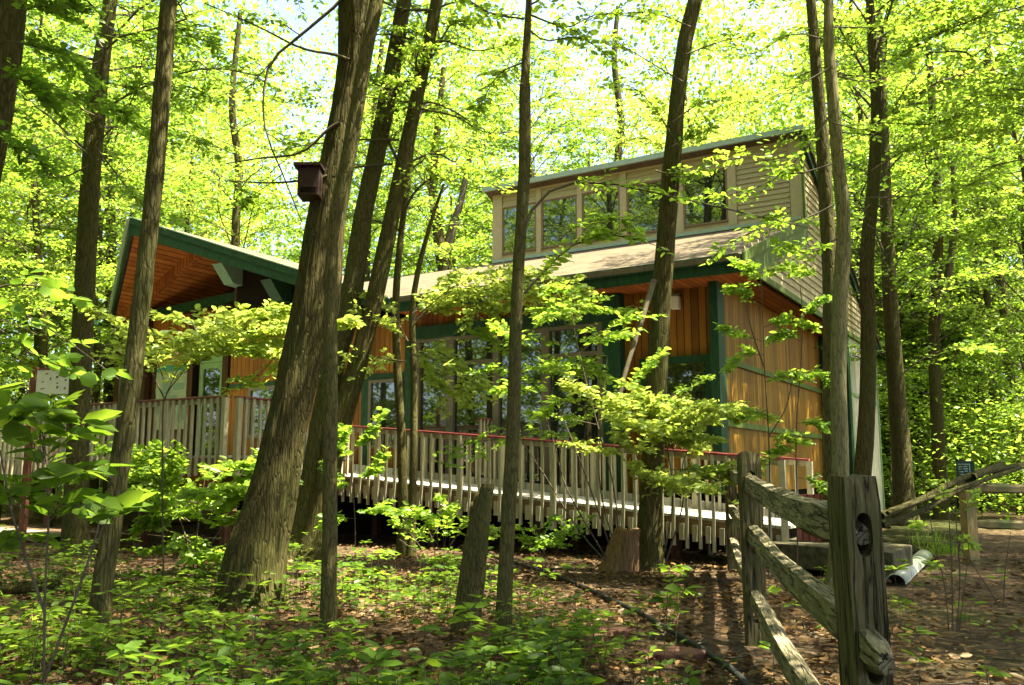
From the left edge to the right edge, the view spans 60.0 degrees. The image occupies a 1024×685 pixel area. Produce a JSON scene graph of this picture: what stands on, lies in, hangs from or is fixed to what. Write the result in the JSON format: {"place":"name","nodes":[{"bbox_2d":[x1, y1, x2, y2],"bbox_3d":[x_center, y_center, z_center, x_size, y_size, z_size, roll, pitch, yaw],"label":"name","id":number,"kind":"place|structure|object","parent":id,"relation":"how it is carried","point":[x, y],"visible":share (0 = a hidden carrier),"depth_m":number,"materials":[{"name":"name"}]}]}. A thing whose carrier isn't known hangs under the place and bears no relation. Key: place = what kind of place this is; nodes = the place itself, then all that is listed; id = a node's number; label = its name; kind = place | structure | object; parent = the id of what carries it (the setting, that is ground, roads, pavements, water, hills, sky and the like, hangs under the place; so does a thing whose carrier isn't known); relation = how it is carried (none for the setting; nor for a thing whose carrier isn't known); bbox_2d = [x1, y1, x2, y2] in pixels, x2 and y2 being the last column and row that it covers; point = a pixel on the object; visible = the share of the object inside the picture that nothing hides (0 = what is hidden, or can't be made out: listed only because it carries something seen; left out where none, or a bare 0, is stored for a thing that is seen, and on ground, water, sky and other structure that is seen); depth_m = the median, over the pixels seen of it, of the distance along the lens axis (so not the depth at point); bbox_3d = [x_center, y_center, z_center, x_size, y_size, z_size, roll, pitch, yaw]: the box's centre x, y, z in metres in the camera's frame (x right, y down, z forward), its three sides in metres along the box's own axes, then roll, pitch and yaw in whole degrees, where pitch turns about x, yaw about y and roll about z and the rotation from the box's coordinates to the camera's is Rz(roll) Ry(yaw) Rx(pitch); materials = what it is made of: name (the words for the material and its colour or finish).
{"place":"outdoors","nodes":[
{"label":"outdoors","id":0,"kind":"place"},
{"bbox_2d":[0,479,1023,684],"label":"forest floor","id":1,"kind":"structure","parent":0,"point":[722,643],"depth_m":8.98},
{"bbox_2d":[18,367,68,551],"bbox_3d":[-8.069,2.020,15.385,0.860,3.206,0.080,-2,-8,12],"label":"notice board","id":2,"kind":"object","parent":1,"relation":"on","point":[46,380],"visible":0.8,"depth_m":15.52,"materials":[{"name":"white"}]},
{"bbox_2d":[0,575,87,593],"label":"fallen branch","id":3,"kind":"object","parent":1,"relation":"on","point":[18,588],"visible":0.44,"depth_m":9.84,"materials":[{"name":"brown wood"}]},
{"bbox_2d":[24,605,66,671],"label":"seedling","id":4,"kind":"object","parent":1,"relation":"on","point":[49,616],"visible":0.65,"depth_m":6.07,"materials":[{"name":"green plant"}]},
{"bbox_2d":[0,174,92,497],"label":"forest tree","id":5,"kind":"object","parent":1,"relation":"on","point":[25,353],"visible":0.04,"depth_m":40.31,"materials":[{"name":"green plant"}]},
{"bbox_2d":[0,28,110,440],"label":"forest tree","id":6,"kind":"object","parent":1,"relation":"on","point":[15,293],"visible":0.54,"depth_m":24.48,"materials":[{"name":"green plant"}]},
{"bbox_2d":[0,268,133,386],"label":"maple sapling","id":7,"kind":"object","parent":1,"relation":"on","point":[55,293],"visible":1,"depth_m":5.01,"materials":[{"name":"green plant"}]},
{"bbox_2d":[0,92,139,504],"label":"forest tree","id":8,"kind":"object","parent":1,"relation":"on","point":[26,361],"visible":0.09,"depth_m":33.27,"materials":[{"name":"green plant"}]},
{"bbox_2d":[0,0,150,189],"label":"shade tree","id":9,"kind":"object","parent":1,"relation":"on","point":[13,36],"visible":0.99,"depth_m":8.71,"materials":[{"name":"green plant"}]},
{"bbox_2d":[0,64,190,493],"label":"forest tree","id":10,"kind":"object","parent":1,"relation":"on","point":[96,397],"visible":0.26,"depth_m":28.73,"materials":[{"name":"green plant"}]},
{"bbox_2d":[0,1,199,516],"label":"tree","id":11,"kind":"object","parent":1,"relation":"on","point":[43,333],"visible":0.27,"depth_m":27.69,"materials":[{"name":"green plant"}]},
{"bbox_2d":[0,0,234,507],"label":"tree","id":12,"kind":"object","parent":1,"relation":"on","point":[108,386],"visible":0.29,"depth_m":30.32,"materials":[{"name":"green plant"}]},
{"bbox_2d":[82,0,176,635],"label":"slim tree","id":13,"kind":"object","parent":1,"relation":"on","point":[110,535],"visible":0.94,"depth_m":7.89,"materials":[{"name":"brown plant"}]},
{"bbox_2d":[3,0,291,557],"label":"shade tree","id":14,"kind":"object","parent":1,"relation":"on","point":[105,32],"visible":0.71,"depth_m":14.71,"materials":[{"name":"green plant"}]},
{"bbox_2d":[135,574,179,649],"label":"seedling","id":15,"kind":"object","parent":1,"relation":"on","point":[160,601],"visible":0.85,"depth_m":6.83,"materials":[{"name":"green plant"}]},
{"bbox_2d":[73,122,268,393],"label":"forest tree","id":16,"kind":"object","parent":1,"relation":"on","point":[199,232],"visible":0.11,"depth_m":39.01,"materials":[{"name":"green plant"}]},
{"bbox_2d":[0,455,350,550],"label":"entrance deck","id":17,"kind":"structure","parent":1,"relation":"on","point":[224,533],"depth_m":14.82,"materials":[{"name":"wood"}]},
{"bbox_2d":[0,395,231,476],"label":"deck railing","id":18,"kind":"object","parent":17,"relation":"on","point":[168,421],"visible":0.41,"depth_m":14.98,"materials":[{"name":"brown wood"}]},
{"bbox_2d":[232,396,349,475],"bbox_3d":[-3.815,1.681,15.562,0.178,1.308,2.714,-5,-10,31],"label":"deck railing","id":19,"kind":"object","parent":17,"relation":"attached to","point":[240,401],"visible":0.32,"depth_m":14.62,"materials":[{"name":"brown wood"}]},
{"bbox_2d":[69,439,303,569],"bbox_3d":[-4.174,2.162,11.610,2.274,1.792,2.838,-1,-8,9],"label":"bush","id":20,"kind":"object","parent":1,"relation":"on","point":[224,497],"visible":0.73,"depth_m":11.25,"materials":[{"name":"green plant"}]},
{"bbox_2d":[76,298,365,582],"bbox_3d":[-3.449,1.104,10.467,3.537,3.454,2.678,-7,-11,39],"label":"dogwood sapling","id":21,"kind":"object","parent":1,"relation":"on","point":[211,341],"visible":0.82,"depth_m":10.21,"materials":[{"name":"green plant"}]},
{"bbox_2d":[124,12,322,507],"bbox_3d":[-11.003,-3.609,34.777,9.142,19.942,8.722,-4,-9,25],"label":"tree","id":22,"kind":"object","parent":1,"relation":"on","point":[238,167],"visible":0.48,"depth_m":34.91,"materials":[{"name":"green plant"}]},
{"bbox_2d":[202,611,251,672],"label":"seedling","id":23,"kind":"object","parent":1,"relation":"on","point":[229,631],"visible":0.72,"depth_m":6.04,"materials":[{"name":"green plant"}]},
{"bbox_2d":[172,0,374,611],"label":"shade tree","id":24,"kind":"object","parent":1,"relation":"on","point":[257,546],"visible":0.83,"depth_m":9.28,"materials":[{"name":"brown plant"}]},
{"bbox_2d":[293,162,324,201],"bbox_3d":[-2.161,-1.710,9.482,0.290,0.350,0.320,0,-8,0],"label":"bird box","id":25,"kind":"object","parent":24,"relation":"attached to","point":[310,182],"visible":0.84,"depth_m":9.37,"materials":[{"name":"brown wood"}]},
{"bbox_2d":[318,0,383,634],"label":"slim tree","id":26,"kind":"object","parent":1,"relation":"on","point":[328,613],"visible":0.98,"depth_m":7.86,"materials":[{"name":"brown plant"}]},
{"bbox_2d":[314,406,398,571],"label":"sapling","id":27,"kind":"object","parent":1,"relation":"on","point":[371,431],"visible":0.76,"depth_m":11.64,"materials":[{"name":"green plant"}]},
{"bbox_2d":[233,32,482,281],"bbox_3d":[-5.567,-2.915,35.449,9.718,18.753,9.440,0,-8,0],"label":"tree","id":28,"kind":"object","parent":1,"relation":"on","point":[380,206],"visible":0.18,"depth_m":34.35,"materials":[{"name":"green plant"}]},
{"bbox_2d":[287,0,463,562],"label":"shade tree","id":29,"kind":"object","parent":1,"relation":"on","point":[356,264],"visible":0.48,"depth_m":14.44,"materials":[{"name":"brown plant"}]},
{"bbox_2d":[257,0,539,562],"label":"shade tree","id":30,"kind":"object","parent":1,"relation":"on","point":[349,392],"visible":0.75,"depth_m":14.36,"materials":[{"name":"green plant"}]},
{"bbox_2d":[306,3,494,557],"bbox_3d":[-1.493,-1.138,14.939,3.320,9.353,3.229,8,-11,-43],"label":"slim tree","id":31,"kind":"object","parent":1,"relation":"on","point":[410,49],"visible":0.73,"depth_m":14.66,"materials":[{"name":"green plant"}]},
{"bbox_2d":[316,43,552,274],"bbox_3d":[-3.006,-2.611,33.589,9.495,17.612,9.112,0,-8,0],"label":"tree","id":32,"kind":"object","parent":1,"relation":"on","point":[439,237],"visible":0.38,"depth_m":33.96,"materials":[{"name":"green plant"}]},
{"bbox_2d":[382,493,532,586],"bbox_3d":[-0.716,2.523,11.407,1.997,1.173,1.668,0,-8,0],"label":"bush","id":33,"kind":"object","parent":1,"relation":"on","point":[448,513],"visible":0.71,"depth_m":11.27,"materials":[{"name":"green plant"}]},
{"bbox_2d":[338,184,598,558],"bbox_3d":[-0.903,0.234,13.399,4.474,6.193,2.144,-2,-8,13],"label":"slim tree","id":34,"kind":"object","parent":1,"relation":"on","point":[442,295],"visible":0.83,"depth_m":13.33,"materials":[{"name":"green plant"}]},
{"bbox_2d":[450,484,493,635],"bbox_3d":[-0.332,1.869,7.600,0.415,1.309,0.267,-4,-9,25],"label":"tree snag","id":35,"kind":"object","parent":1,"relation":"on","point":[472,576],"visible":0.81,"depth_m":7.50,"materials":[{"name":"brown plant"}]},
{"bbox_2d":[428,160,516,268],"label":"forest tree","id":36,"kind":"object","parent":1,"relation":"on","point":[478,199],"visible":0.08,"depth_m":40.72,"materials":[{"name":"green plant"}]},
{"bbox_2d":[446,601,507,671],"bbox_3d":[-0.251,2.007,5.996,0.361,0.486,0.354,-5,-9,29],"label":"seedling","id":37,"kind":"object","parent":1,"relation":"on","point":[462,608],"visible":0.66,"depth_m":6.01,"materials":[{"name":"green plant"}]},
{"bbox_2d":[92,124,884,551],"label":"house","id":38,"kind":"structure","parent":1,"relation":"on","point":[190,270],"depth_m":19.23,"materials":[{"name":"brown wood"}]},
{"bbox_2d":[156,351,187,429],"bbox_3d":[-10.008,1.375,26.171,1.480,2.370,0.057,-5,-10,31],"label":"window","id":39,"kind":"structure","parent":38,"relation":"attached to","point":[177,389],"depth_m":26.14,"materials":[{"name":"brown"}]},
{"bbox_2d":[198,362,221,455],"bbox_3d":[-8.562,1.977,25.198,1.020,2.820,0.058,-5,-10,31],"label":"window","id":40,"kind":"structure","parent":38,"relation":"in","point":[210,377],"depth_m":25.29,"materials":[{"name":"clear glass"}]},
{"bbox_2d":[247,385,274,438],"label":"window","id":41,"kind":"structure","parent":38,"relation":"in","point":[256,392],"depth_m":21.09,"materials":[{"name":"clear glass"}]},
{"bbox_2d":[367,378,403,447],"bbox_3d":[-2.717,1.523,19.056,0.940,1.480,0.058,-5,-10,31],"label":"window","id":42,"kind":"structure","parent":38,"relation":"in","point":[381,393],"depth_m":19.13,"materials":[{"name":"clear glass"}]},
{"bbox_2d":[416,322,603,486],"bbox_3d":[-0.170,1.299,17.614,4.430,3.070,0.140,-5,-10,31],"label":"window","id":43,"kind":"structure","parent":38,"relation":"in","point":[470,348],"depth_m":17.47,"materials":[{"name":"clear glass"}]},
{"bbox_2d":[502,202,535,254],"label":"clerestory window","id":44,"kind":"structure","parent":38,"relation":"in","point":[508,213],"depth_m":22.79,"materials":[{"name":"clear glass"}]},
{"bbox_2d":[541,194,576,248],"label":"clerestory window","id":45,"kind":"structure","parent":38,"relation":"in","point":[557,214],"depth_m":22.11,"materials":[{"name":"clear glass"}]},
{"bbox_2d":[582,187,619,241],"bbox_3d":[2.160,-3.087,21.499,1.010,1.245,0.034,-5,-10,31],"label":"clerestory window","id":46,"kind":"structure","parent":38,"relation":"in","point":[609,202],"depth_m":21.53,"materials":[{"name":"clear glass"}]},
{"bbox_2d":[626,179,660,235],"bbox_3d":[3.138,-3.172,20.910,0.930,1.245,0.034,-5,-10,31],"label":"clerestory window","id":47,"kind":"structure","parent":38,"relation":"in","point":[644,215],"depth_m":20.93,"materials":[{"name":"clear glass"}]},
{"bbox_2d":[639,354,712,444],"bbox_3d":[2.960,1.036,15.969,1.390,1.580,0.078,-5,-10,31],"label":"window","id":48,"kind":"structure","parent":38,"relation":"in","point":[681,369],"depth_m":15.90,"materials":[{"name":"clear glass"}]},
{"bbox_2d":[683,168,728,227],"bbox_3d":[4.390,-3.282,20.153,1.040,1.245,0.034,-5,-10,31],"label":"clerestory window","id":49,"kind":"structure","parent":38,"relation":"in","point":[709,214],"depth_m":20.13,"materials":[{"name":"clear glass"}]},
{"bbox_2d":[217,464,795,562],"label":"access ramp","id":50,"kind":"structure","parent":1,"relation":"on","point":[676,551],"depth_m":14.86,"materials":[{"name":"grey wood"}]},
{"bbox_2d":[338,425,788,552],"bbox_3d":[0.053,2.329,14.916,9.030,2.185,0.220,-5,-10,31],"label":"ramp railing","id":51,"kind":"object","parent":50,"relation":"attached to","point":[379,494],"visible":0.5,"depth_m":14.54,"materials":[{"name":"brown wood"}]},
{"bbox_2d":[407,429,813,516],"bbox_3d":[1.235,2.310,16.083,8.221,1.698,0.220,-5,-10,31],"label":"ramp railing","id":52,"kind":"object","parent":50,"relation":"on","point":[808,463],"visible":0.23,"depth_m":15.90,"materials":[{"name":"brown wood"}]},
{"bbox_2d":[0,524,1023,684],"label":"ground cover","id":53,"kind":"object","parent":1,"relation":"on","point":[536,657],"visible":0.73,"depth_m":5.88,"materials":[{"name":"green plant"}]},
{"bbox_2d":[0,382,156,684],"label":"viburnum","id":54,"kind":"object","parent":53,"relation":"on","point":[35,408],"visible":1,"depth_m":3.18,"materials":[{"name":"green plant"}]},
{"bbox_2d":[0,0,1023,503],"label":"wood","id":55,"kind":"object","parent":1,"relation":"on","point":[250,34],"visible":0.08,"depth_m":50.04,"materials":[{"name":"green plant"}]},
{"bbox_2d":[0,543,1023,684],"bbox_3d":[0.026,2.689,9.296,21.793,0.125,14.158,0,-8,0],"label":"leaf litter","id":56,"kind":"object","parent":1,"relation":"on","point":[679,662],"visible":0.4,"depth_m":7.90,"materials":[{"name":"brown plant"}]},
{"bbox_2d":[0,558,1023,684],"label":"ground twigs","id":57,"kind":"object","parent":1,"relation":"on","point":[970,682],"visible":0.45,"depth_m":7.32,"materials":[{"name":"brown plant"}]},
{"bbox_2d":[1,334,1023,519],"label":"undergrowth","id":58,"kind":"object","parent":1,"relation":"on","point":[1007,478],"visible":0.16,"depth_m":26.61,"materials":[{"name":"green plant"}]},
{"bbox_2d":[417,0,620,266],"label":"forest tree","id":59,"kind":"object","parent":1,"relation":"on","point":[512,51],"visible":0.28,"depth_m":37.15,"materials":[{"name":"green plant"}]},
{"bbox_2d":[515,510,596,571],"bbox_3d":[0.484,2.616,11.638,0.989,0.770,1.702,-3,-9,20],"label":"bush","id":60,"kind":"object","parent":1,"relation":"on","point":[558,539],"visible":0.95,"depth_m":11.55,"materials":[{"name":"green plant"}]},
{"bbox_2d":[532,144,606,176],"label":"forest tree","id":61,"kind":"object","parent":1,"relation":"on","point":[590,154],"visible":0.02,"depth_m":37.50,"materials":[{"name":"green plant"}]},
{"bbox_2d":[432,280,715,560],"bbox_3d":[0.886,1.101,12.195,4.030,4.006,2.210,0,-8,0],"label":"spicebush","id":62,"kind":"object","parent":1,"relation":"on","point":[553,366],"visible":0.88,"depth_m":12.26,"materials":[{"name":"green plant"}]},
{"bbox_2d":[579,608,623,673],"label":"seedling","id":63,"kind":"object","parent":1,"relation":"on","point":[611,647],"visible":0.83,"depth_m":6.05,"materials":[{"name":"green plant"}]},
{"bbox_2d":[531,6,686,175],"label":"tree","id":64,"kind":"object","parent":1,"relation":"on","point":[618,153],"visible":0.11,"depth_m":36.95,"materials":[{"name":"green plant"}]},
{"bbox_2d":[487,554,750,684],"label":"garden hose","id":65,"kind":"object","parent":1,"relation":"on","point":[741,679],"visible":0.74,"depth_m":7.55,"materials":[{"name":"black rubber"}]},
{"bbox_2d":[598,526,642,576],"bbox_3d":[1.472,2.831,12.027,0.633,0.690,0.616,0,-8,0],"label":"tree stump","id":66,"kind":"object","parent":1,"relation":"on","point":[622,553],"visible":0.94,"depth_m":11.80,"materials":[{"name":"brown wood"}]},
{"bbox_2d":[450,0,812,645],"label":"slim tree","id":67,"kind":"object","parent":1,"relation":"on","point":[507,538],"visible":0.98,"depth_m":7.37,"materials":[{"name":"green plant"}]},
{"bbox_2d":[606,636,662,683],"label":"seedling","id":68,"kind":"object","parent":1,"relation":"on","point":[640,652],"visible":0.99,"depth_m":5.77,"materials":[{"name":"green plant"}]},
{"bbox_2d":[555,377,786,569],"bbox_3d":[1.921,1.685,11.541,3.059,2.471,2.494,4,-9,-24],"label":"spicebush","id":69,"kind":"object","parent":1,"relation":"on","point":[654,420],"visible":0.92,"depth_m":11.17,"materials":[{"name":"green plant"}]},
{"bbox_2d":[637,646,706,662],"bbox_3d":[1.178,2.295,6.521,0.514,0.065,0.308,0,-8,0],"label":"log","id":70,"kind":"object","parent":1,"relation":"on","point":[680,652],"visible":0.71,"depth_m":6.44,"materials":[{"name":"brown wood"}]},
{"bbox_2d":[646,564,703,637],"bbox_3d":[1.360,2.124,7.251,0.370,0.614,0.432,4,-9,-23],"label":"seedling","id":71,"kind":"object","parent":1,"relation":"on","point":[672,587],"visible":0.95,"depth_m":7.26,"materials":[{"name":"green plant"}]},
{"bbox_2d":[604,87,766,155],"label":"forest tree","id":72,"kind":"object","parent":1,"relation":"on","point":[723,133],"visible":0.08,"depth_m":33.97,"materials":[{"name":"green plant"}]},
{"bbox_2d":[596,0,778,573],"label":"shade tree","id":73,"kind":"object","parent":1,"relation":"on","point":[659,290],"visible":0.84,"depth_m":12.93,"materials":[{"name":"green plant"}]},
{"bbox_2d":[713,256,821,578],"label":"dogwood sapling","id":74,"kind":"object","parent":1,"relation":"on","point":[731,364],"visible":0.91,"depth_m":11.28,"materials":[{"name":"green plant"}]},
{"bbox_2d":[747,0,835,542],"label":"shade tree","id":75,"kind":"object","parent":1,"relation":"on","point":[825,199],"visible":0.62,"depth_m":12.96,"materials":[{"name":"brown plant"}]},
{"bbox_2d":[766,567,825,574],"bbox_3d":[4.219,3.185,12.585,1.326,0.118,3.173,2,-8,-14],"label":"slab base","id":76,"kind":"object","parent":1,"relation":"on","point":[816,571],"visible":0.07,"depth_m":11.87,"materials":[{"name":"black"}]},
{"bbox_2d":[750,534,912,578],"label":"landing slab","id":77,"kind":"structure","parent":76,"relation":"on","point":[812,555],"depth_m":11.68,"materials":[{"name":"concrete"}]},
{"bbox_2d":[764,288,831,564],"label":"dogwood sapling","id":78,"kind":"object","parent":1,"relation":"on","point":[811,308],"visible":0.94,"depth_m":11.29,"materials":[{"name":"green plant"}]},
{"bbox_2d":[724,451,894,684],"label":"split rail fence","id":79,"kind":"object","parent":1,"relation":"on","point":[850,612],"visible":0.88,"depth_m":3.42,"materials":[{"name":"brown wood"}]},
{"bbox_2d":[686,0,942,591],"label":"slim tree","id":80,"kind":"object","parent":1,"relation":"on","point":[838,403],"visible":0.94,"depth_m":10.15,"materials":[{"name":"green plant"}]},
{"bbox_2d":[742,0,1017,432],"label":"forest tree","id":81,"kind":"object","parent":1,"relation":"on","point":[860,117],"visible":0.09,"depth_m":31.80,"materials":[{"name":"green plant"}]},
{"bbox_2d":[770,0,1023,475],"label":"shade tree","id":82,"kind":"object","parent":1,"relation":"on","point":[863,460],"visible":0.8,"depth_m":15.33,"materials":[{"name":"green plant"}]},
{"bbox_2d":[770,0,1023,527],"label":"tree","id":83,"kind":"object","parent":1,"relation":"on","point":[903,488],"visible":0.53,"depth_m":22.07,"materials":[{"name":"green plant"}]},
{"bbox_2d":[886,549,932,583],"bbox_3d":[5.500,3.053,12.215,0.240,0.113,3.823,-5,-9,29],"label":"drain trough","id":84,"kind":"object","parent":1,"relation":"on","point":[918,565],"visible":0.78,"depth_m":11.78,"materials":[{"name":"metal"}]},
{"bbox_2d":[798,0,1023,213],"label":"forest tree","id":85,"kind":"object","parent":1,"relation":"on","point":[1013,30],"visible":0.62,"depth_m":19.48,"materials":[{"name":"green plant"}]},
{"bbox_2d":[851,53,975,506],"bbox_3d":[15.672,-3.076,35.997,6.501,19.299,7.578,-3,-9,20],"label":"tree","id":86,"kind":"object","parent":1,"relation":"on","point":[888,501],"visible":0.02,"depth_m":34.57,"materials":[{"name":"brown plant"}]},
{"bbox_2d":[824,1,1023,518],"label":"tree","id":87,"kind":"object","parent":1,"relation":"on","point":[940,283],"visible":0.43,"depth_m":25.04,"materials":[{"name":"green plant"}]},
{"bbox_2d":[850,185,1002,504],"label":"forest tree","id":88,"kind":"object","parent":1,"relation":"on","point":[905,332],"visible":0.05,"depth_m":33.04,"materials":[{"name":"green plant"}]},
{"bbox_2d":[850,100,1016,506],"bbox_3d":[15.122,-1.742,33.820,7.350,15.982,5.944,0,-8,0],"label":"tree","id":89,"kind":"object","parent":1,"relation":"on","point":[917,474],"visible":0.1,"depth_m":32.83,"materials":[{"name":"green plant"}]},
{"bbox_2d":[907,528,962,556],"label":"grass","id":90,"kind":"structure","parent":1,"relation":"on","point":[941,549],"depth_m":14.26,"materials":[{"name":"green plant"}]},
{"bbox_2d":[851,82,1023,463],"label":"forest tree","id":91,"kind":"object","parent":1,"relation":"on","point":[915,321],"visible":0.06,"depth_m":33.12,"materials":[{"name":"green plant"}]},
{"bbox_2d":[875,44,1023,509],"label":"tree","id":92,"kind":"object","parent":1,"relation":"on","point":[987,507],"visible":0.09,"depth_m":31.97,"materials":[{"name":"green plant"}]},
{"bbox_2d":[879,130,1021,505],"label":"tree","id":93,"kind":"object","parent":1,"relation":"on","point":[957,501],"visible":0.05,"depth_m":33.78,"materials":[{"name":"green plant"}]},
{"bbox_2d":[890,28,1023,514],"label":"tree","id":94,"kind":"object","parent":1,"relation":"on","point":[1004,310],"visible":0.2,"depth_m":29.32,"materials":[{"name":"green plant"}]},
{"bbox_2d":[906,411,1010,630],"bbox_3d":[3.649,1.439,7.258,0.846,1.786,0.246,-1,-8,5],"label":"bare shrub","id":95,"kind":"object","parent":1,"relation":"on","point":[973,545],"visible":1,"depth_m":7.23,"materials":[{"name":"green plant"}]},
{"bbox_2d":[895,80,1023,510],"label":"tree","id":96,"kind":"object","parent":1,"relation":"on","point":[987,299],"visible":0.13,"depth_m":31.09,"materials":[{"name":"green plant"}]},
{"bbox_2d":[899,69,1023,461],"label":"forest tree","id":97,"kind":"object","parent":1,"relation":"on","point":[971,306],"visible":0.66,"depth_m":25.40,"materials":[{"name":"green plant"}]},
{"bbox_2d":[958,481,1023,563],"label":"split rail fence","id":98,"kind":"object","parent":1,"relation":"on","point":[968,518],"visible":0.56,"depth_m":13.45,"materials":[{"name":"brown wood"}]},
{"bbox_2d":[881,462,1005,518],"bbox_3d":[6.388,2.138,13.021,3.467,0.797,0.115,6,-10,-35],"label":"fence rail","id":99,"kind":"object","parent":98,"relation":"on","point":[954,481],"visible":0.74,"depth_m":12.93,"materials":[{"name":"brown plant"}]},
{"bbox_2d":[882,465,1023,527],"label":"fence rail","id":100,"kind":"object","parent":98,"relation":"on","point":[909,515],"visible":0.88,"depth_m":12.84,"materials":[{"name":"brown wood"}]},
{"bbox_2d":[0,0,1023,469],"label":"sky","id":101,"kind":"structure","parent":0,"point":[282,5],"materials":[{"name":"white"}]},
{"bbox_2d":[882,505,961,550],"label":"path","id":102,"kind":"structure","parent":0,"point":[896,534],"depth_m":19.08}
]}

